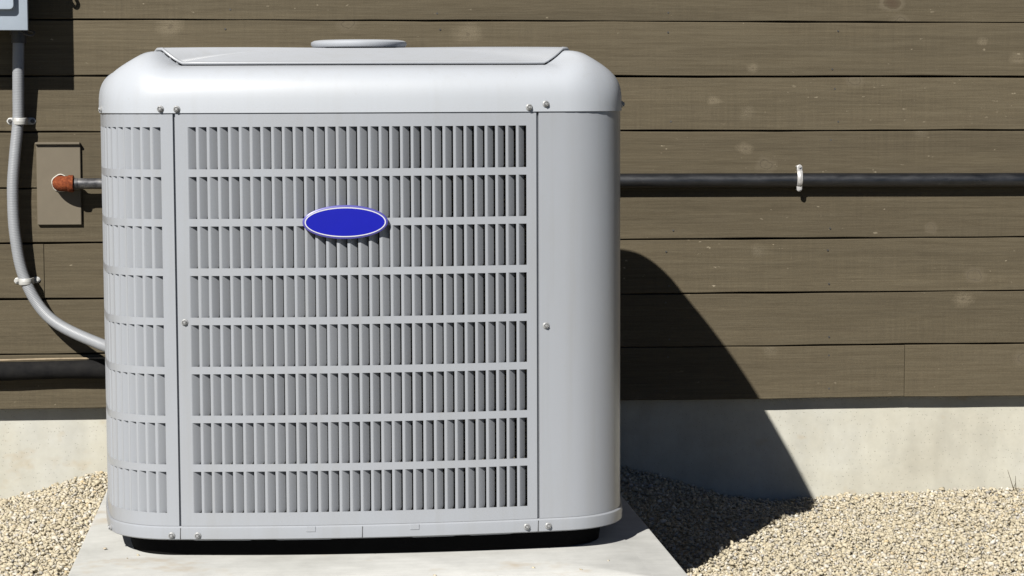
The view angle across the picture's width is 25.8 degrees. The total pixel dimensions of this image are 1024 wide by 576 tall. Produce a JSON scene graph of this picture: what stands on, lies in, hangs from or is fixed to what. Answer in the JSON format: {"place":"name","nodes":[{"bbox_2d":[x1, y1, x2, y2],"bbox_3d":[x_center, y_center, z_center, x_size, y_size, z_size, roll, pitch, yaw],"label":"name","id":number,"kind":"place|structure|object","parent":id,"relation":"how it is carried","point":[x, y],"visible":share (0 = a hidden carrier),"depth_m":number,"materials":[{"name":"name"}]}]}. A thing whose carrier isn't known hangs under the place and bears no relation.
{"place":"outdoors","nodes":[
{"label":"outdoors","id":0,"kind":"place"},
{"bbox_2d":[0,466,1023,575],"bbox_3d":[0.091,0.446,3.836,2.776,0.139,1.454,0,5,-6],"label":"gravel","id":1,"kind":"structure","parent":0,"point":[30,516],"depth_m":4.18,"materials":[{"name":"beige gravel"}]},
{"bbox_2d":[68,489,687,575],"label":"concrete pad","id":2,"kind":"object","parent":1,"relation":"on","point":[628,543],"visible":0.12,"depth_m":3.40,"materials":[{"name":"grey concrete"}]},
{"bbox_2d":[98,39,624,554],"bbox_3d":[-0.252,-0.014,3.748,0.854,0.796,0.736,-1,5,-6],"label":"air conditioner","id":3,"kind":"object","parent":2,"relation":"on","point":[360,295],"visible":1,"depth_m":3.41,"materials":[{"name":"grey metal"}]},
{"bbox_2d":[1008,472,1015,490],"bbox_3d":[1.031,0.400,4.617,0.020,0.050,0.008,0,5,-6],"label":"dry grass tuft","id":4,"kind":"object","parent":1,"relation":"on","point":[1012,484],"visible":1,"depth_m":4.62,"materials":[{"name":"beige plant"}]},
{"label":"ground","id":5,"kind":"structure","parent":0,"visible":0},
{"bbox_2d":[0,0,1023,500],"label":"house wall","id":6,"kind":"structure","parent":5,"relation":"on","point":[780,344],"depth_m":4.53,"materials":[{"name":"wood"}]},
{"bbox_2d":[0,0,34,42],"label":"electrical box","id":7,"kind":"object","parent":6,"relation":"attached to","point":[14,17],"visible":1,"depth_m":4.22,"materials":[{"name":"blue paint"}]},
{"bbox_2d":[0,0,14,9],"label":"door","id":8,"kind":"structure","parent":7,"relation":"in","point":[4,4],"depth_m":4.21,"materials":[{"name":"paint"}]},
{"bbox_2d":[7,43,104,351],"bbox_3d":[-0.788,-0.169,4.270,0.412,0.629,0.057,3,6,27],"label":"flexible conduit","id":9,"kind":"object","parent":7,"relation":"attached to","point":[46,314],"visible":0.8,"depth_m":4.33,"materials":[{"name":"grey plastic"}]},
{"bbox_2d":[7,118,35,124],"bbox_3d":[-0.954,-0.323,4.344,0.056,0.014,0.042,0,5,-6],"label":"conduit strap","id":10,"kind":"object","parent":6,"relation":"attached to","point":[24,121],"visible":1,"depth_m":4.34,"materials":[{"name":"silver metal"}]},
{"bbox_2d":[14,277,40,284],"bbox_3d":[-0.948,-0.013,4.370,0.051,0.012,0.043,-2,5,-6],"label":"conduit strap","id":11,"kind":"object","parent":6,"relation":"attached to","point":[28,281],"visible":1,"depth_m":4.36,"materials":[{"name":"silver metal"}]},
{"bbox_2d":[0,360,105,380],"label":"insulated pipe","id":12,"kind":"object","parent":6,"relation":"attached to","point":[69,369],"visible":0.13,"depth_m":4.38,"materials":[{"name":"black plastic"}]},
{"bbox_2d":[0,357,104,360],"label":"cable","id":13,"kind":"object","parent":12,"relation":"on","point":[80,358],"visible":0.51,"depth_m":4.40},
{"bbox_2d":[35,142,81,224],"bbox_3d":[-0.886,-0.204,4.374,0.086,0.162,0.013,0,5,-6],"label":"wall plate","id":14,"kind":"object","parent":6,"relation":"attached to","point":[54,159],"depth_m":4.37,"materials":[{"name":"beige plastic"}]},
{"bbox_2d":[51,173,1023,191],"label":"gas pipe","id":15,"kind":"object","parent":6,"relation":"attached to","point":[68,183],"visible":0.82,"depth_m":4.50,"materials":[{"name":"metal"}]},
{"bbox_2d":[795,164,802,191],"bbox_3d":[0.577,-0.222,4.511,0.011,0.055,0.036,0,5,-6],"label":"pipe strap","id":16,"kind":"object","parent":6,"relation":"attached to","point":[800,178],"visible":1,"depth_m":4.50,"materials":[{"name":"metal"}]}
]}

